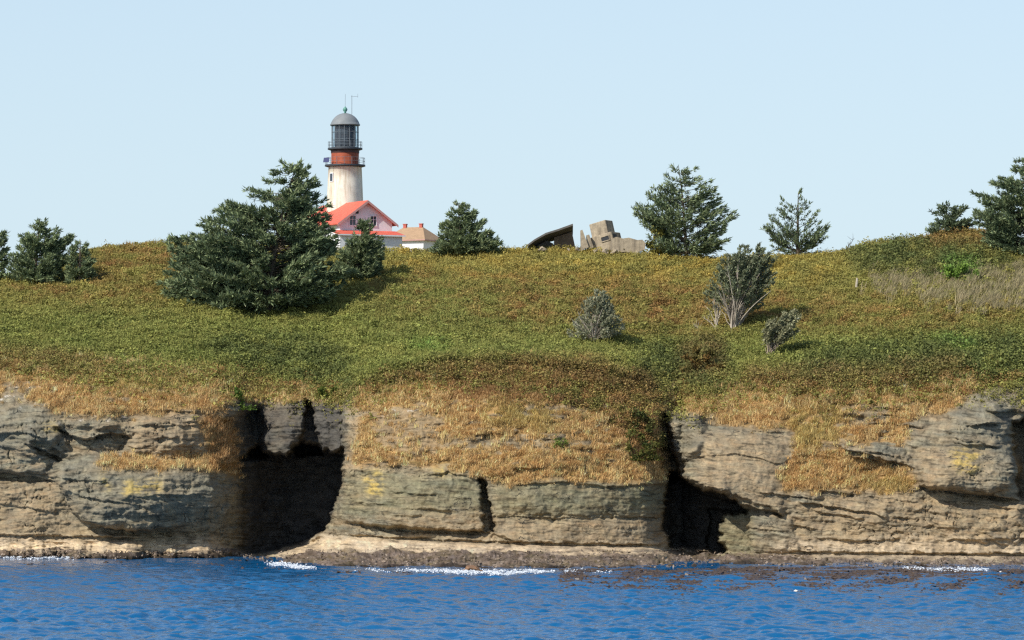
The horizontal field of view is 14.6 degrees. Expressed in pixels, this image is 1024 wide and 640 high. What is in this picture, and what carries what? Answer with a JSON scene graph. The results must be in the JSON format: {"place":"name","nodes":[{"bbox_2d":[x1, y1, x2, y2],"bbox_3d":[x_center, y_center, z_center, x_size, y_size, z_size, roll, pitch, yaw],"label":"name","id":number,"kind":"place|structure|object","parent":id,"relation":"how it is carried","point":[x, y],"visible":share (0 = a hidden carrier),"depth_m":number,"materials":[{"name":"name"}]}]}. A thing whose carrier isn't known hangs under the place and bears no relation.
{"place":"outdoors","nodes":[
{"label":"outdoors","id":0,"kind":"place"},
{"bbox_2d":[0,368,1023,567],"bbox_3d":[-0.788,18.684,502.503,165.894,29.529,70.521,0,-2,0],"label":"cliff","id":1,"kind":"structure","parent":0,"point":[302,485],"depth_m":506.52,"materials":[{"name":"beige stone"}]},
{"bbox_2d":[234,387,256,410],"bbox_3d":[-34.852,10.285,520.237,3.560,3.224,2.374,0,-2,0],"label":"bush","id":2,"kind":"object","parent":1,"relation":"on","point":[240,399],"visible":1,"depth_m":519.88,"materials":[{"name":"green plant"}]},
{"bbox_2d":[317,383,341,398],"bbox_3d":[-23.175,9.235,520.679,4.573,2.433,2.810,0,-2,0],"label":"bush","id":3,"kind":"object","parent":1,"relation":"on","point":[321,390],"visible":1,"depth_m":520.23,"materials":[{"name":"green plant"}]},
{"bbox_2d":[0,344,992,496],"bbox_3d":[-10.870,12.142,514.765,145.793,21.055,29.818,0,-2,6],"label":"dry grass","id":4,"kind":"structure","parent":1,"relation":"on","point":[802,434],"depth_m":509.52,"materials":[{"name":"brown plant"}]},
{"bbox_2d":[0,342,1023,456],"bbox_3d":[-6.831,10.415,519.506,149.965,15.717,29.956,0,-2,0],"label":"heath","id":5,"kind":"object","parent":1,"relation":"on","point":[659,437],"visible":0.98,"depth_m":514.62,"materials":[{"name":"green plant"}]},
{"bbox_2d":[0,547,1023,568],"bbox_3d":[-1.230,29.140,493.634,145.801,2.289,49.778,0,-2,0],"label":"seaweed","id":6,"kind":"object","parent":1,"relation":"on","point":[533,558],"visible":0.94,"depth_m":488.86,"materials":[{"name":"brown plant"}]},
{"bbox_2d":[552,434,569,448],"bbox_3d":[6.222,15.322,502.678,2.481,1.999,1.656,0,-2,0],"label":"bush","id":7,"kind":"object","parent":1,"relation":"on","point":[559,442],"visible":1,"depth_m":502.57,"materials":[{"name":"green plant"}]},
{"bbox_2d":[619,428,663,461],"bbox_3d":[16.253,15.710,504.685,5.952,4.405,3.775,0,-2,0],"label":"bush","id":8,"kind":"object","parent":1,"relation":"on","point":[651,453],"visible":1,"depth_m":504.07,"materials":[{"name":"green plant"}]},
{"bbox_2d":[629,406,655,432],"bbox_3d":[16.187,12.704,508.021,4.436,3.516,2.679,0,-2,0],"label":"bush","id":9,"kind":"object","parent":1,"relation":"on","point":[643,415],"visible":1,"depth_m":507.76,"materials":[{"name":"green plant"}]},
{"bbox_2d":[0,554,1023,639],"bbox_3d":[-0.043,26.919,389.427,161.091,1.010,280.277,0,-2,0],"label":"sea","id":10,"kind":"structure","parent":0,"point":[125,599],"depth_m":368.52,"materials":[{"name":"blue liquid"}]},
{"bbox_2d":[463,565,482,570],"bbox_3d":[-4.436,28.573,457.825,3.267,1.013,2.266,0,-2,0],"label":"boulder","id":11,"kind":"object","parent":10,"relation":"in","point":[471,567],"visible":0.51,"depth_m":457.13,"materials":[{"name":"brown stone"}]},
{"bbox_2d":[3,556,988,575],"bbox_3d":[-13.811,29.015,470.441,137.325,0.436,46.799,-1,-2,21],"label":"sea foam","id":12,"kind":"object","parent":10,"relation":"on","point":[446,570],"visible":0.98,"depth_m":458.85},
{"bbox_2d":[19,559,1023,597],"bbox_3d":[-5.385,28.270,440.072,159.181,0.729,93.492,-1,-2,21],"label":"kelp","id":13,"kind":"object","parent":10,"relation":"on","point":[757,573],"visible":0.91,"depth_m":442.64},
{"bbox_2d":[0,0,1023,272],"label":"sky","id":14,"kind":"structure","parent":0,"point":[121,120],"materials":[{"name":"blue"}]},
{"bbox_2d":[0,225,1023,431],"bbox_3d":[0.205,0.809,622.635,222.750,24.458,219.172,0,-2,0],"label":"hill","id":15,"kind":"structure","parent":0,"point":[525,304],"depth_m":555.11,"materials":[{"name":"green plant"}]},
{"bbox_2d":[0,229,10,279],"bbox_3d":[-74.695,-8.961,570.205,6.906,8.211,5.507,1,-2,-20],"label":"spruce tree","id":16,"kind":"object","parent":15,"relation":"on","point":[4,239],"visible":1,"depth_m":569.50,"materials":[{"name":"green plant"}]},
{"bbox_2d":[3,217,76,282],"bbox_3d":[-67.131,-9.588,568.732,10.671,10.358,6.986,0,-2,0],"label":"spruce tree","id":17,"kind":"object","parent":15,"relation":"on","point":[36,259],"visible":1,"depth_m":567.54,"materials":[{"name":"green plant"}]},
{"bbox_2d":[64,239,97,284],"bbox_3d":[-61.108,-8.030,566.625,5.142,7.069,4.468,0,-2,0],"label":"spruce tree","id":18,"kind":"object","parent":15,"relation":"on","point":[83,270],"visible":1,"depth_m":566.12,"materials":[{"name":"green plant"}]},
{"bbox_2d":[155,156,358,314],"bbox_3d":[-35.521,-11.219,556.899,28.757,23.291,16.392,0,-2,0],"label":"spruce tree","id":19,"kind":"object","parent":15,"relation":"on","point":[219,268],"visible":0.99,"depth_m":554.37,"materials":[{"name":"green plant"}]},
{"bbox_2d":[323,96,364,211],"bbox_3d":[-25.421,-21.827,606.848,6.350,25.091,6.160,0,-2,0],"label":"lighthouse","id":20,"kind":"object","parent":15,"relation":"on","point":[345,166],"visible":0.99,"depth_m":605.05,"materials":[{"name":"beige paint"}]},
{"bbox_2d":[330,173,333,181],"bbox_3d":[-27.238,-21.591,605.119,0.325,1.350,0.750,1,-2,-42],"label":"window","id":21,"kind":"structure","parent":20,"relation":"in","point":[331,174],"depth_m":605.00,"materials":[{"name":"glass"}]},
{"bbox_2d":[333,217,386,281],"bbox_3d":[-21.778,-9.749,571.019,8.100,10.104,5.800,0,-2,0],"label":"spruce tree","id":22,"kind":"object","parent":15,"relation":"on","point":[364,256],"visible":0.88,"depth_m":570.09,"materials":[{"name":"green plant"}]},
{"bbox_2d":[314,200,405,250],"bbox_3d":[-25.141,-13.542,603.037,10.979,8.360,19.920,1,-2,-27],"label":"keepers house","id":23,"kind":"structure","parent":15,"relation":"on","point":[345,216],"depth_m":597.28,"materials":[{"name":"white paint"}]},
{"bbox_2d":[349,215,355,225],"bbox_3d":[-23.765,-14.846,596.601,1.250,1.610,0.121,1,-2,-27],"label":"window","id":24,"kind":"structure","parent":23,"relation":"in","point":[352,219],"depth_m":596.64,"materials":[{"name":"glass"}]},
{"bbox_2d":[370,216,376,225],"bbox_3d":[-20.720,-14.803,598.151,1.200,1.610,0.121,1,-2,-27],"label":"window","id":25,"kind":"structure","parent":23,"relation":"in","point":[373,218],"depth_m":598.25,"materials":[{"name":"glass"}]},
{"bbox_2d":[396,223,437,249],"bbox_3d":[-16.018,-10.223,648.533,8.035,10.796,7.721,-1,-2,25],"label":"hip roofed house","id":26,"kind":"structure","parent":15,"relation":"on","point":[421,236],"depth_m":645.74,"materials":[{"name":"white paint"}]},
{"bbox_2d":[428,200,503,255],"bbox_3d":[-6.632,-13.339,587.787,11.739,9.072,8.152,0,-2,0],"label":"spruce tree","id":27,"kind":"object","parent":15,"relation":"on","point":[456,236],"visible":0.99,"depth_m":586.67,"materials":[{"name":"green plant"}]},
{"bbox_2d":[528,224,574,249],"bbox_3d":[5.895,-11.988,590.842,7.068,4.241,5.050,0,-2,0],"label":"toppled slab","id":28,"kind":"structure","parent":15,"relation":"on","point":[562,236],"depth_m":590.75,"materials":[{"name":"concrete"}]},
{"bbox_2d":[580,230,588,250],"bbox_3d":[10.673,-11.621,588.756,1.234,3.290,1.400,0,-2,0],"label":"concrete fin","id":29,"kind":"object","parent":15,"relation":"on","point":[583,243],"visible":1,"depth_m":588.06,"materials":[{"name":"beige concrete"}]},
{"bbox_2d":[586,235,592,249],"bbox_3d":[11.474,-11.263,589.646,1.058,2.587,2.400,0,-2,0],"label":"concrete fin","id":30,"kind":"object","parent":15,"relation":"on","point":[589,241],"visible":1,"depth_m":588.45,"materials":[{"name":"beige concrete"}]},
{"bbox_2d":[567,288,625,341],"bbox_3d":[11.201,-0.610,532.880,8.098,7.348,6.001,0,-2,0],"label":"windswept tree","id":31,"kind":"object","parent":15,"relation":"on","point":[602,323],"visible":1,"depth_m":532.19,"materials":[{"name":"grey plant"}]},
{"bbox_2d":[589,220,620,251],"bbox_3d":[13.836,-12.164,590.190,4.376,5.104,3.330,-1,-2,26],"label":"tilted bunker","id":32,"kind":"object","parent":15,"relation":"on","point":[603,233],"visible":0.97,"depth_m":589.19,"materials":[{"name":"concrete"}]},
{"bbox_2d":[610,237,645,252],"bbox_3d":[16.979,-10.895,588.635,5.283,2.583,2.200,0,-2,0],"label":"fallen wall","id":33,"kind":"structure","parent":15,"relation":"on","point":[626,244],"depth_m":587.54,"materials":[{"name":"concrete"}]},
{"bbox_2d":[640,226,674,254],"bbox_3d":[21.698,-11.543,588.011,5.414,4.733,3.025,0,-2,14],"label":"bush","id":34,"kind":"object","parent":15,"relation":"on","point":[651,247],"visible":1,"depth_m":587.62,"materials":[{"name":"green plant"}]},
{"bbox_2d":[631,163,739,257],"bbox_3d":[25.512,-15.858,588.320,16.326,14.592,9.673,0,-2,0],"label":"spruce tree","id":35,"kind":"object","parent":15,"relation":"on","point":[668,223],"visible":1,"depth_m":587.26,"materials":[{"name":"green plant"}]},
{"bbox_2d":[679,343,725,373],"bbox_3d":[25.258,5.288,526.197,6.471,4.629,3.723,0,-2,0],"label":"bush","id":36,"kind":"object","parent":15,"relation":"on","point":[707,355],"visible":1,"depth_m":526.39,"materials":[{"name":"green plant"}]},
{"bbox_2d":[703,286,722,328],"bbox_3d":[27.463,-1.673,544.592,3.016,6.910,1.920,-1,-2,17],"label":"dead tree","id":37,"kind":"object","parent":15,"relation":"on","point":[716,319],"visible":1,"depth_m":544.73,"materials":[{"name":"grey wood"}]},
{"bbox_2d":[703,242,778,330],"bbox_3d":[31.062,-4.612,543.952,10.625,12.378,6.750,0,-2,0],"label":"windswept tree","id":38,"kind":"object","parent":15,"relation":"on","point":[737,279],"visible":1,"depth_m":543.29,"materials":[{"name":"green plant"}]},
{"bbox_2d":[760,308,802,354],"bbox_3d":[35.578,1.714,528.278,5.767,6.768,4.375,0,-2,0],"label":"windswept tree","id":39,"kind":"object","parent":15,"relation":"on","point":[781,330],"visible":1,"depth_m":527.51,"materials":[{"name":"green plant"}]},
{"bbox_2d":[760,188,830,255],"bbox_3d":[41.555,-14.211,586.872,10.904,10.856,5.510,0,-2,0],"label":"spruce tree","id":40,"kind":"object","parent":15,"relation":"on","point":[807,241],"visible":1,"depth_m":586.01,"materials":[{"name":"green plant"}]},
{"bbox_2d":[859,256,1023,316],"bbox_3d":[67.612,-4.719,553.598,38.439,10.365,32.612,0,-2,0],"label":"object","id":41,"kind":"object","parent":15,"relation":"on","point":[995,295],"visible":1,"depth_m":550.15,"materials":[{"name":"beige plant"}]},
{"bbox_2d":[924,200,976,234],"bbox_3d":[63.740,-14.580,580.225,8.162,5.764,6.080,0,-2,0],"label":"spruce tree","id":42,"kind":"object","parent":15,"relation":"on","point":[951,218],"visible":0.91,"depth_m":579.11,"materials":[{"name":"green plant"}]},
{"bbox_2d":[940,260,982,279],"bbox_3d":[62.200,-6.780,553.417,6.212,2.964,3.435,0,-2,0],"label":"bush","id":43,"kind":"object","parent":15,"relation":"on","point":[949,272],"visible":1,"depth_m":552.65,"materials":[{"name":"green plant"}]},
{"bbox_2d":[969,157,1023,255],"bbox_3d":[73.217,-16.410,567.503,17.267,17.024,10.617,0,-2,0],"label":"spruce tree","id":44,"kind":"object","parent":15,"relation":"on","point":[1004,227],"visible":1,"depth_m":565.81,"materials":[{"name":"green plant"}]}
]}

